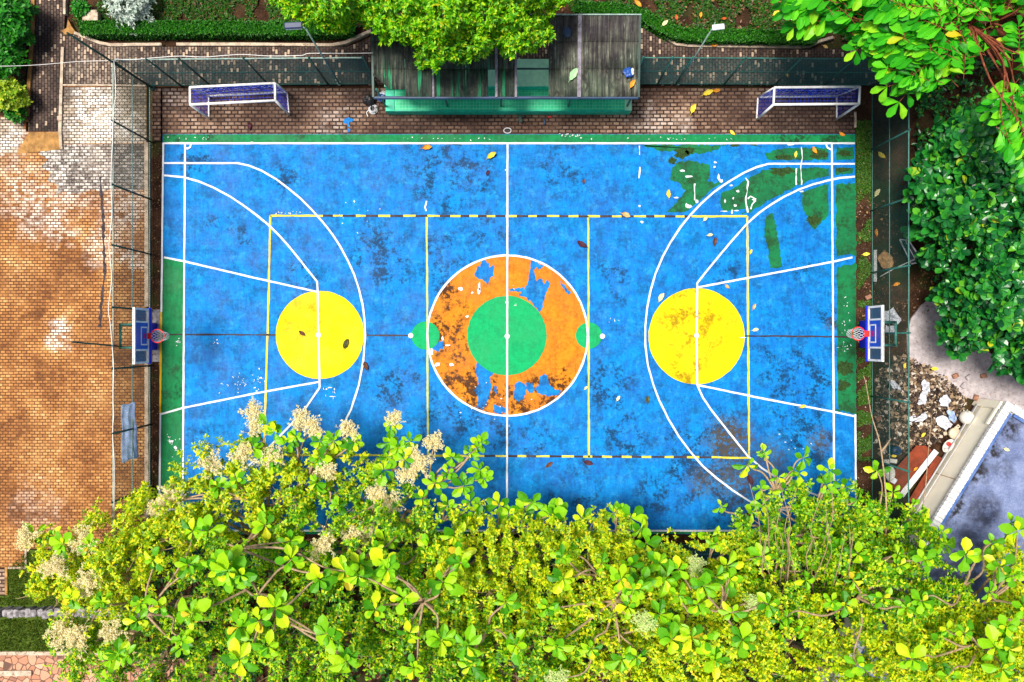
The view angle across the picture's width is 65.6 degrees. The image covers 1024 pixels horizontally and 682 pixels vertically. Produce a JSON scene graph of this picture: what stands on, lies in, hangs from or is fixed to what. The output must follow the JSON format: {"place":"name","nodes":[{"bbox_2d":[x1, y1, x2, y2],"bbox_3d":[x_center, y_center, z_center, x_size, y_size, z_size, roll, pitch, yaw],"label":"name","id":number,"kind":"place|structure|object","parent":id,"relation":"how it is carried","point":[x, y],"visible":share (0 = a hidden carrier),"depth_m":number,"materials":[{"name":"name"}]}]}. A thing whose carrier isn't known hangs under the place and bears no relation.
{"place":"outdoors","nodes":[
{"label":"outdoors","id":0,"kind":"place"},
{"bbox_2d":[0,568,4,594],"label":"side brick path","id":1,"kind":"structure","parent":0,"point":[2,581],"depth_m":30.02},
{"bbox_2d":[0,117,23,152],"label":"pale paving","id":2,"kind":"structure","parent":0,"point":[10,134],"depth_m":30.00,"materials":[{"name":"brick"}]},
{"bbox_2d":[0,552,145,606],"bbox_3d":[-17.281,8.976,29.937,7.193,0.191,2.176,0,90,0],"label":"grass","id":3,"kind":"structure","parent":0,"point":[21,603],"depth_m":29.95,"materials":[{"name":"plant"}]},
{"bbox_2d":[0,86,147,566],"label":"plaza paving","id":4,"kind":"structure","parent":0,"point":[55,425],"depth_m":30.00,"materials":[{"name":"brick"}]},
{"bbox_2d":[17,132,59,153],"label":"concrete ramp","id":5,"kind":"structure","parent":4,"relation":"on","point":[39,141],"depth_m":29.99,"materials":[{"name":"concrete"}]},
{"bbox_2d":[39,144,143,194],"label":"worn paving","id":6,"kind":"structure","parent":4,"relation":"on","point":[75,169],"depth_m":30.00,"materials":[{"name":"grey brick"}]},
{"bbox_2d":[98,176,106,326],"bbox_3d":[-15.464,-3.368,29.992,0.346,0.001,5.708,0,90,0],"label":"dark water stain","id":7,"kind":"object","parent":4,"relation":"on","point":[103,251],"visible":1,"depth_m":29.99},
{"bbox_2d":[0,549,148,652],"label":"lawn","id":8,"kind":"structure","parent":0,"point":[31,551],"depth_m":30.03,"materials":[{"name":"plant"}]},
{"bbox_2d":[62,87,145,143],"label":"pale paving","id":9,"kind":"structure","parent":0,"point":[87,114],"depth_m":30.00,"materials":[{"name":"brick"}]},
{"bbox_2d":[0,655,241,681],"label":"flagstone path","id":10,"kind":"structure","parent":0,"point":[40,671],"depth_m":30.02,"materials":[{"name":"stone"}]},
{"bbox_2d":[152,89,161,141],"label":"narrow paving","id":11,"kind":"structure","parent":0,"point":[156,115],"depth_m":30.00,"materials":[{"name":"brick"}]},
{"bbox_2d":[154,545,862,681],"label":"under tree soil","id":12,"kind":"structure","parent":0,"point":[361,678],"depth_m":30.06,"materials":[{"name":"soil"}]},
{"bbox_2d":[42,532,262,681],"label":"fine leaved tree","id":13,"kind":"object","parent":12,"relation":"on","point":[158,643],"visible":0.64,"depth_m":25.17,"materials":[{"name":"green plant"}]},
{"bbox_2d":[176,544,364,675],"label":"broadleaf tree","id":14,"kind":"object","parent":12,"relation":"on","point":[237,574],"visible":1,"depth_m":22.77,"materials":[{"name":"green plant"}]},
{"bbox_2d":[113,546,877,681],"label":"undergrowth","id":15,"kind":"object","parent":12,"relation":"on","point":[210,626],"visible":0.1,"depth_m":29.56,"materials":[{"name":"green plant"}]},
{"bbox_2d":[386,556,606,681],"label":"fine leaved tree","id":16,"kind":"object","parent":12,"relation":"on","point":[491,666],"visible":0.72,"depth_m":24.16,"materials":[{"name":"green plant"}]},
{"bbox_2d":[152,534,852,681],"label":"leaf litter","id":17,"kind":"object","parent":12,"relation":"on","point":[287,665],"visible":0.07,"depth_m":30.00,"materials":[{"name":"plant"}]},
{"bbox_2d":[507,502,671,640],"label":"fine leaved tree","id":18,"kind":"object","parent":12,"relation":"on","point":[597,539],"visible":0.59,"depth_m":25.10,"materials":[{"name":"green plant"}]},
{"bbox_2d":[537,497,679,671],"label":"broadleaf tree","id":19,"kind":"object","parent":12,"relation":"on","point":[627,587],"visible":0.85,"depth_m":23.78,"materials":[{"name":"green plant"}]},
{"bbox_2d":[546,567,758,681],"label":"fine leaved tree","id":20,"kind":"object","parent":12,"relation":"on","point":[667,667],"visible":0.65,"depth_m":24.14,"materials":[{"name":"green plant"}]},
{"bbox_2d":[544,518,779,681],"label":"broadleaf tree","id":21,"kind":"object","parent":12,"relation":"on","point":[675,624],"visible":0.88,"depth_m":23.61,"materials":[{"name":"green plant"}]},
{"bbox_2d":[606,527,770,662],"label":"fine leaved tree","id":22,"kind":"object","parent":12,"relation":"on","point":[694,543],"visible":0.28,"depth_m":25.24,"materials":[{"name":"green plant"}]},
{"bbox_2d":[688,561,929,681],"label":"fine leaved tree","id":23,"kind":"object","parent":12,"relation":"on","point":[767,645],"visible":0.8,"depth_m":24.11,"materials":[{"name":"green plant"}]},
{"bbox_2d":[163,88,854,133],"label":"courtside paving","id":24,"kind":"structure","parent":0,"point":[653,111],"depth_m":30.00,"materials":[{"name":"brick"}]},
{"bbox_2d":[189,82,289,119],"bbox_3d":[-9.926,-8.899,29.092,3.130,1.836,0.957,-3,90,0],"label":"football goal","id":25,"kind":"object","parent":24,"relation":"on","point":[272,85],"visible":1,"depth_m":28.35,"materials":[{"name":"white paint"}]},
{"bbox_2d":[363,94,374,106],"bbox_3d":[-5.367,-9.015,29.806,0.432,0.388,0.390,19,90,0],"label":"bin bag","id":26,"kind":"object","parent":24,"relation":"on","point":[368,100],"visible":0.98,"depth_m":29.70,"materials":[{"name":"black plastic"}]},
{"bbox_2d":[371,14,641,107],"bbox_3d":[-0.210,-9.779,28.583,9.260,2.934,2.797,0,90,0],"label":"spectator shelter","id":27,"kind":"object","parent":24,"relation":"on","point":[589,45],"visible":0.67,"depth_m":27.37,"materials":[{"name":"grey metal"}]},
{"bbox_2d":[384,59,631,114],"bbox_3d":[-0.125,-9.445,29.585,9.150,0.851,1.810,0,90,0],"label":"tiled bleacher","id":28,"kind":"object","parent":24,"relation":"on","point":[532,82],"visible":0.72,"depth_m":29.55,"materials":[{"name":"green tile"}]},
{"bbox_2d":[755,85,860,120],"bbox_3d":[10.754,-8.789,29.007,3.140,2.006,0.980,0,90,0],"label":"football goal","id":29,"kind":"object","parent":24,"relation":"on","point":[774,89],"visible":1,"depth_m":28.30,"materials":[{"name":"white paint"}]},
{"bbox_2d":[0,0,1023,641],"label":"ground","id":30,"kind":"structure","parent":0,"point":[864,114],"depth_m":30.12,"materials":[{"name":"soil"}]},
{"bbox_2d":[0,46,27,79],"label":"garden bush","id":31,"kind":"object","parent":30,"relation":"on","point":[10,62],"visible":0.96,"depth_m":29.07,"materials":[{"name":"green plant"}]},
{"bbox_2d":[0,670,31,675],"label":"flagstone kerb","id":32,"kind":"structure","parent":30,"relation":"on","point":[15,672],"depth_m":29.94,"materials":[{"name":"stone"}]},
{"bbox_2d":[3,107,30,123],"bbox_3d":[-18.558,-8.537,29.705,0.907,0.832,0.921,0,90,0],"label":"garden bush","id":33,"kind":"object","parent":30,"relation":"on","point":[9,115],"visible":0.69,"depth_m":29.53,"materials":[{"name":"green plant"}]},
{"bbox_2d":[0,76,33,115],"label":"lime shrub","id":34,"kind":"object","parent":30,"relation":"on","point":[13,93],"visible":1,"depth_m":29.07,"materials":[{"name":"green plant"}]},
{"bbox_2d":[0,0,40,64],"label":"garden bush","id":35,"kind":"object","parent":30,"relation":"on","point":[16,18],"visible":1,"depth_m":28.62,"materials":[{"name":"green plant"}]},
{"bbox_2d":[25,0,35,121],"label":"path kerb","id":36,"kind":"structure","parent":30,"relation":"on","point":[29,74],"depth_m":29.92,"materials":[{"name":"concrete"}]},
{"bbox_2d":[58,47,64,148],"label":"path kerb","id":37,"kind":"structure","parent":30,"relation":"on","point":[61,98],"depth_m":29.93,"materials":[{"name":"concrete"}]},
{"bbox_2d":[61,20,76,34],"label":"kerb end","id":38,"kind":"structure","parent":30,"relation":"on","point":[70,29],"depth_m":29.91,"materials":[{"name":"concrete"}]},
{"bbox_2d":[0,605,155,618],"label":"stone wall","id":39,"kind":"structure","parent":30,"relation":"on","point":[19,611],"depth_m":29.60,"materials":[{"name":"stone"}]},
{"bbox_2d":[69,0,91,19],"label":"garden bush","id":40,"kind":"object","parent":30,"relation":"on","point":[79,9],"visible":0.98,"depth_m":29.50,"materials":[{"name":"green plant"}]},
{"bbox_2d":[0,650,164,655],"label":"flagstone kerb","id":41,"kind":"structure","parent":30,"relation":"on","point":[31,653],"depth_m":29.95,"materials":[{"name":"stone"}]},
{"bbox_2d":[82,10,100,20],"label":"stone block","id":42,"kind":"structure","parent":30,"relation":"on","point":[93,15],"depth_m":29.61,"materials":[{"name":"stone"}]},
{"bbox_2d":[63,84,145,86],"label":"path kerb","id":43,"kind":"structure","parent":30,"relation":"on","point":[96,85],"depth_m":29.95,"materials":[{"name":"concrete"}]},
{"bbox_2d":[15,481,204,640],"bbox_3d":[-13.808,7.612,27.370,6.765,5.485,4.457,-24,90,0],"label":"fine leaved tree","id":44,"kind":"object","parent":30,"relation":"on","point":[114,550],"visible":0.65,"depth_m":26.06,"materials":[{"name":"green plant"}]},
{"bbox_2d":[66,32,155,90],"bbox_3d":[-13.655,-9.553,27.400,0.401,5.404,0.216,0,90,0],"label":"steel pole","id":45,"kind":"object","parent":30,"relation":"on","point":[152,88],"visible":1,"depth_m":26.95,"materials":[{"name":"metal"}]},
{"bbox_2d":[13,517,212,681],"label":"broadleaf tree","id":46,"kind":"object","parent":30,"relation":"on","point":[26,534],"visible":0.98,"depth_m":24.96,"materials":[{"name":"green plant"}]},
{"bbox_2d":[74,31,163,46],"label":"bed kerb","id":47,"kind":"structure","parent":30,"relation":"on","point":[105,44],"depth_m":29.90,"materials":[{"name":"concrete"}]},
{"bbox_2d":[102,0,156,35],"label":"silver shrub","id":48,"kind":"object","parent":30,"relation":"on","point":[140,9],"visible":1,"depth_m":29.12,"materials":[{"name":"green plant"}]},
{"bbox_2d":[111,59,151,564],"bbox_3d":[-13.655,-0.968,28.600,0.093,3.000,17.302,0,90,0],"label":"chain link fence","id":49,"kind":"object","parent":30,"relation":"on","point":[132,249],"visible":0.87,"depth_m":28.36,"materials":[{"name":"metal"}]},
{"bbox_2d":[108,63,115,535],"bbox_3d":[-13.663,-1.335,27.135,0.244,0.033,16.497,0,90,0],"label":"cable","id":50,"kind":"object","parent":49,"relation":"attached to","point":[110,292],"visible":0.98,"depth_m":27.12,"materials":[{"name":"metal"}]},
{"bbox_2d":[121,402,138,462],"bbox_3d":[-13.745,3.282,28.580,0.468,0.456,2.194,0,90,0],"label":"bench","id":51,"kind":"object","parent":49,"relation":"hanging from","point":[135,449],"visible":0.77,"depth_m":28.53,"materials":[{"name":"metal"}]},
{"bbox_2d":[144,143,150,306],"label":"fence kerb","id":52,"kind":"structure","parent":30,"relation":"on","point":[145,281],"depth_m":29.94,"materials":[{"name":"concrete"}]},
{"bbox_2d":[144,363,150,549],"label":"fence kerb","id":53,"kind":"structure","parent":30,"relation":"on","point":[145,378],"depth_m":29.94,"materials":[{"name":"concrete"}]},
{"bbox_2d":[150,145,161,492],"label":"leaf litter","id":54,"kind":"object","parent":30,"relation":"on","point":[158,304],"visible":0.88,"depth_m":30.07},
{"bbox_2d":[152,309,159,361],"bbox_3d":[-13.418,-0.205,30.090,0.362,0.080,1.981,0,90,0],"label":"drain concrete","id":55,"kind":"object","parent":30,"relation":"on","point":[156,319],"visible":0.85,"depth_m":30.05,"materials":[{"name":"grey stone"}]},
{"bbox_2d":[119,307,169,363],"bbox_3d":[-12.705,-0.170,28.070,1.851,4.060,1.900,0,90,0],"label":"basketball hoop","id":56,"kind":"object","parent":55,"relation":"on","point":[145,335],"visible":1,"depth_m":26.83,"materials":[{"name":"blue plastic"}]},
{"bbox_2d":[78,19,356,40],"bbox_3d":[-10.953,-11.649,29.784,10.362,0.786,0.673,0,90,0],"label":"trimmed hedge","id":57,"kind":"object","parent":30,"relation":"on","point":[209,29],"visible":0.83,"depth_m":29.50,"materials":[{"name":"green plant"}]},
{"bbox_2d":[72,0,370,29],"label":"ground cover","id":58,"kind":"object","parent":30,"relation":"on","point":[179,9],"visible":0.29,"depth_m":30.03,"materials":[{"name":"green plant"}]},
{"bbox_2d":[114,56,376,86],"bbox_3d":[-9.335,-9.664,28.600,8.535,3.000,0.101,-1,90,0],"label":"chain link fence","id":59,"kind":"object","parent":30,"relation":"on","point":[258,78],"visible":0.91,"depth_m":28.45,"materials":[{"name":"teal metal"}]},
{"bbox_2d":[116,53,363,59],"bbox_3d":[-9.150,-9.738,27.139,8.782,0.064,0.108,-1,90,0],"label":"cable","id":60,"kind":"object","parent":59,"relation":"on","point":[243,54],"visible":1,"depth_m":27.11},
{"bbox_2d":[124,433,379,598],"bbox_3d":[-9.018,5.138,27.665,8.648,4.918,5.076,-32,90,0],"label":"fine leaved tree","id":61,"kind":"object","parent":30,"relation":"on","point":[262,478],"visible":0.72,"depth_m":26.66,"materials":[{"name":"green plant"}]},
{"bbox_2d":[143,396,363,590],"bbox_3d":[-8.502,5.138,26.633,7.947,7.041,6.642,0,90,0],"label":"broadleaf tree","id":62,"kind":"object","parent":30,"relation":"on","point":[270,456],"visible":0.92,"depth_m":26.50,"materials":[{"name":"green plant"}]},
{"bbox_2d":[176,29,370,46],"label":"bed kerb","id":63,"kind":"structure","parent":30,"relation":"on","point":[360,36],"depth_m":29.90,"materials":[{"name":"concrete"}]},
{"bbox_2d":[284,22,340,85],"bbox_3d":[-6.713,-9.758,27.328,0.670,5.546,0.240,0,90,0],"label":"street lamp","id":64,"kind":"object","parent":30,"relation":"on","point":[293,25],"visible":0.96,"depth_m":24.60,"materials":[{"name":"grey metal"}]},
{"bbox_2d":[194,554,449,681],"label":"fine leaved tree","id":65,"kind":"object","parent":30,"relation":"on","point":[364,642],"visible":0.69,"depth_m":24.39,"materials":[{"name":"green plant"}]},
{"bbox_2d":[242,454,471,616],"bbox_3d":[-5.059,6.423,27.066,7.492,6.098,5.035,0,90,0],"label":"fine leaved tree","id":66,"kind":"object","parent":30,"relation":"on","point":[384,523],"visible":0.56,"depth_m":25.67,"materials":[{"name":"green plant"}]},
{"bbox_2d":[307,409,493,587],"bbox_3d":[-3.364,5.559,26.805,4.555,6.694,6.738,27,90,0],"label":"broadleaf tree","id":67,"kind":"object","parent":30,"relation":"on","point":[415,459],"visible":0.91,"depth_m":26.61,"materials":[{"name":"green plant"}]},
{"bbox_2d":[268,0,572,74],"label":"leaved tree","id":68,"kind":"object","parent":30,"relation":"on","point":[446,30],"visible":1,"depth_m":24.54,"materials":[{"name":"green plant"}]},
{"bbox_2d":[343,491,566,680],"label":"broadleaf tree","id":69,"kind":"object","parent":30,"relation":"on","point":[386,572],"visible":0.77,"depth_m":23.13,"materials":[{"name":"green plant"}]},
{"bbox_2d":[29,0,894,130],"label":"walkway","id":70,"kind":"structure","parent":30,"relation":"on","point":[51,38],"depth_m":30.00,"materials":[{"name":"brick"}]},
{"bbox_2d":[397,499,589,647],"bbox_3d":[-0.589,7.591,26.798,6.090,6.625,4.718,0,90,0],"label":"fine leaved tree","id":71,"kind":"object","parent":30,"relation":"on","point":[474,578],"visible":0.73,"depth_m":25.12,"materials":[{"name":"green plant"}]},
{"bbox_2d":[115,543,896,566],"bbox_3d":[-0.011,7.671,28.600,27.180,3.000,0.098,0,90,0],"label":"chain link fence","id":72,"kind":"object","parent":30,"relation":"on","point":[686,547],"visible":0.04,"depth_m":28.57,"materials":[{"name":"teal metal"}]},
{"bbox_2d":[159,133,856,533],"bbox_3d":[-0.153,-0.269,30.035,26.356,0.190,15.103,0,90,0],"label":"sports court","id":73,"kind":"object","parent":30,"relation":"on","point":[451,291],"visible":0.91,"depth_m":29.98,"materials":[{"name":"blue paint"}]},
{"bbox_2d":[572,0,818,47],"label":"trimmed hedge","id":74,"kind":"object","parent":30,"relation":"on","point":[650,22],"visible":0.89,"depth_m":29.49,"materials":[{"name":"green plant"}]},
{"bbox_2d":[677,22,724,84],"bbox_3d":[6.362,-9.739,27.325,0.439,5.551,0.289,0,90,0],"label":"street lamp","id":75,"kind":"object","parent":30,"relation":"on","point":[718,27],"visible":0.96,"depth_m":24.88,"materials":[{"name":"white metal"}]},
{"bbox_2d":[562,0,843,42],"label":"leaf litter","id":76,"kind":"object","parent":30,"relation":"on","point":[714,15],"visible":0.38,"depth_m":29.95,"materials":[{"name":"plant"}]},
{"bbox_2d":[568,0,851,41],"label":"ground cover","id":77,"kind":"object","parent":30,"relation":"on","point":[707,5],"visible":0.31,"depth_m":30.02,"materials":[{"name":"green plant"}]},
{"bbox_2d":[642,24,832,48],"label":"bed kerb","id":78,"kind":"structure","parent":30,"relation":"on","point":[675,44],"depth_m":29.90,"materials":[{"name":"concrete"}]},
{"bbox_2d":[640,56,883,86],"bbox_3d":[8.998,-9.681,28.600,9.112,3.000,0.092,0,90,0],"label":"chain link fence","id":79,"kind":"object","parent":30,"relation":"on","point":[762,77],"visible":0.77,"depth_m":28.55,"materials":[{"name":"teal metal"}]},
{"bbox_2d":[725,474,893,629],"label":"fine leaved tree","id":80,"kind":"object","parent":30,"relation":"on","point":[804,515],"visible":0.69,"depth_m":25.90,"materials":[{"name":"green plant"}]},
{"bbox_2d":[712,376,932,647],"bbox_3d":[11.214,5.340,26.860,9.122,6.577,5.829,-28,90,0],"label":"broadleaf tree","id":81,"kind":"object","parent":30,"relation":"on","point":[825,479],"visible":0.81,"depth_m":26.90,"materials":[{"name":"green plant"}]},
{"bbox_2d":[855,119,871,192],"bbox_3d":[13.296,-6.997,30.060,0.692,0.183,2.810,0,90,0],"label":"moss","id":82,"kind":"object","parent":30,"relation":"on","point":[863,151],"visible":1,"depth_m":30.04,"materials":[{"name":"plant"}]},
{"bbox_2d":[856,357,871,461],"bbox_3d":[13.330,2.577,30.061,0.644,0.159,3.992,0,90,0],"label":"moss","id":83,"kind":"object","parent":30,"relation":"on","point":[862,444],"visible":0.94,"depth_m":30.05,"materials":[{"name":"plant"}]},
{"bbox_2d":[856,190,871,351],"bbox_3d":[13.324,-2.650,30.053,0.649,0.153,6.148,0,90,0],"label":"moss","id":84,"kind":"object","parent":30,"relation":"on","point":[860,196],"visible":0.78,"depth_m":30.06,"materials":[{"name":"plant"}]},
{"bbox_2d":[782,460,955,677],"bbox_3d":[11.962,8.102,26.452,6.475,7.340,5.546,-40,90,0],"label":"broadleaf tree","id":85,"kind":"object","parent":30,"relation":"on","point":[836,606],"visible":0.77,"depth_m":24.07,"materials":[{"name":"green plant"}]},
{"bbox_2d":[846,305,896,361],"bbox_3d":[12.425,-0.250,28.070,1.851,4.060,1.900,0,90,0],"label":"basketball hoop","id":86,"kind":"object","parent":30,"relation":"on","point":[871,334],"visible":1,"depth_m":26.85,"materials":[{"name":"blue plastic"}]},
{"bbox_2d":[879,252,892,268],"bbox_3d":[14.027,-3.031,29.818,0.567,0.363,0.679,0,90,0],"label":"boulder","id":87,"kind":"object","parent":30,"relation":"on","point":[886,262],"visible":0.52,"depth_m":29.73,"materials":[{"name":"beige stone"}]},
{"bbox_2d":[870,81,910,553],"bbox_3d":[13.574,-0.968,28.600,0.106,3.000,17.319,0,90,0],"label":"chain link fence","id":88,"kind":"object","parent":30,"relation":"on","point":[889,339],"visible":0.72,"depth_m":28.43,"materials":[{"name":"metal"}]},
{"bbox_2d":[770,0,1023,183],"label":"pinnate tree","id":89,"kind":"object","parent":30,"relation":"on","point":[918,48],"visible":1,"depth_m":23.63,"materials":[{"name":"green plant"}]},
{"bbox_2d":[856,196,937,350],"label":"leaf litter","id":90,"kind":"object","parent":30,"relation":"on","point":[925,273],"visible":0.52,"depth_m":30.06,"materials":[{"name":"plant"}]},
{"bbox_2d":[880,239,915,276],"bbox_3d":[14.425,-3.212,29.612,1.579,0.771,1.129,-21,90,0],"label":"window frame","id":91,"kind":"object","parent":30,"relation":"on","point":[912,250],"visible":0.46,"depth_m":29.50,"materials":[{"name":"metal"}]},
{"bbox_2d":[819,496,977,668],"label":"fine leaved tree","id":92,"kind":"object","parent":30,"relation":"on","point":[892,579],"visible":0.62,"depth_m":24.88,"materials":[{"name":"green plant"}]},
{"bbox_2d":[887,446,931,491],"bbox_3d":[14.848,4.689,29.815,0.749,0.030,2.014,36,90,0],"label":"plywood board","id":93,"kind":"object","parent":30,"relation":"on","point":[919,455],"visible":0.58,"depth_m":29.80,"materials":[{"name":"wood"}]},
{"bbox_2d":[901,449,938,496],"bbox_3d":[15.248,4.955,29.800,0.217,0.040,2.136,38,90,0],"label":"timber plank","id":94,"kind":"object","parent":93,"relation":"on","point":[922,468],"visible":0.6,"depth_m":29.78,"materials":[{"name":"wood"}]},
{"bbox_2d":[813,398,1023,681],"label":"flat roof building","id":95,"kind":"structure","parent":30,"relation":"on","point":[974,492],"depth_m":28.42,"materials":[{"name":"beige paint"}]},
{"bbox_2d":[874,354,967,457],"bbox_3d":[15.453,2.467,29.921,3.578,0.689,3.936,0,90,0],"label":"rubble","id":96,"kind":"object","parent":30,"relation":"on","point":[933,378],"visible":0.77,"depth_m":29.88,"materials":[{"name":"stone"}]},
{"bbox_2d":[909,412,927,422],"bbox_3d":[15.131,2.903,29.712,0.864,0.169,0.314,-15,90,0],"label":"plastic sheet","id":97,"kind":"object","parent":96,"relation":"on","point":[922,416],"visible":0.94,"depth_m":29.70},
{"bbox_2d":[936,415,952,429],"bbox_3d":[16.152,3.038,29.689,0.642,0.158,0.437,36,90,0],"label":"plastic sheet","id":98,"kind":"object","parent":96,"relation":"on","point":[942,421],"visible":1,"depth_m":29.70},
{"bbox_2d":[939,395,950,406],"bbox_3d":[16.172,2.231,29.663,0.459,0.170,0.461,0,90,0],"label":"plastic sheet","id":99,"kind":"object","parent":96,"relation":"on","point":[944,400],"visible":1,"depth_m":29.66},
{"bbox_2d":[958,409,974,423],"bbox_3d":[17.025,2.835,29.752,0.555,0.526,0.594,0,90,0],"label":"round jar","id":100,"kind":"object","parent":96,"relation":"on","point":[966,416],"visible":0.99,"depth_m":29.61,"materials":[{"name":"white ceramic"}]},
{"bbox_2d":[910,456,942,503],"bbox_3d":[15.516,5.190,29.855,0.267,0.030,2.020,32,90,0],"label":"plywood board","id":101,"kind":"object","parent":30,"relation":"on","point":[932,467],"visible":0.85,"depth_m":29.84,"materials":[{"name":"wood"}]},
{"bbox_2d":[861,538,1023,681],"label":"fine leaved tree","id":102,"kind":"object","parent":30,"relation":"on","point":[974,671],"visible":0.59,"depth_m":24.45,"materials":[{"name":"green plant"}]},
{"bbox_2d":[942,439,954,452],"bbox_3d":[16.353,3.925,29.855,0.364,0.290,0.578,43,90,0],"label":"wash basin","id":103,"kind":"object","parent":30,"relation":"on","point":[946,445],"visible":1,"depth_m":29.79,"materials":[{"name":"white ceramic"}]},
{"bbox_2d":[943,424,960,438],"bbox_3d":[16.567,3.470,29.855,0.675,0.250,0.462,-31,90,0],"label":"beige tub","id":104,"kind":"object","parent":30,"relation":"on","point":[952,433],"visible":1,"depth_m":29.75,"materials":[{"name":"plastic"}]},
{"bbox_2d":[896,512,1023,681],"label":"broadleaf tree","id":105,"kind":"object","parent":30,"relation":"on","point":[1003,645],"visible":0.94,"depth_m":23.55,"materials":[{"name":"green plant"}]},
{"bbox_2d":[900,97,1023,384],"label":"glossy tree","id":106,"kind":"object","parent":30,"relation":"on","point":[977,297],"visible":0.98,"depth_m":25.93,"materials":[{"name":"green plant"}]},
{"bbox_2d":[911,54,1023,286],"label":"undergrowth","id":107,"kind":"object","parent":30,"relation":"on","point":[941,88],"visible":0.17,"depth_m":29.73,"materials":[{"name":"green plant"}]},
{"bbox_2d":[906,301,1023,408],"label":"concrete path","id":108,"kind":"structure","parent":0,"point":[925,349],"depth_m":30.04,"materials":[{"name":"concrete"}]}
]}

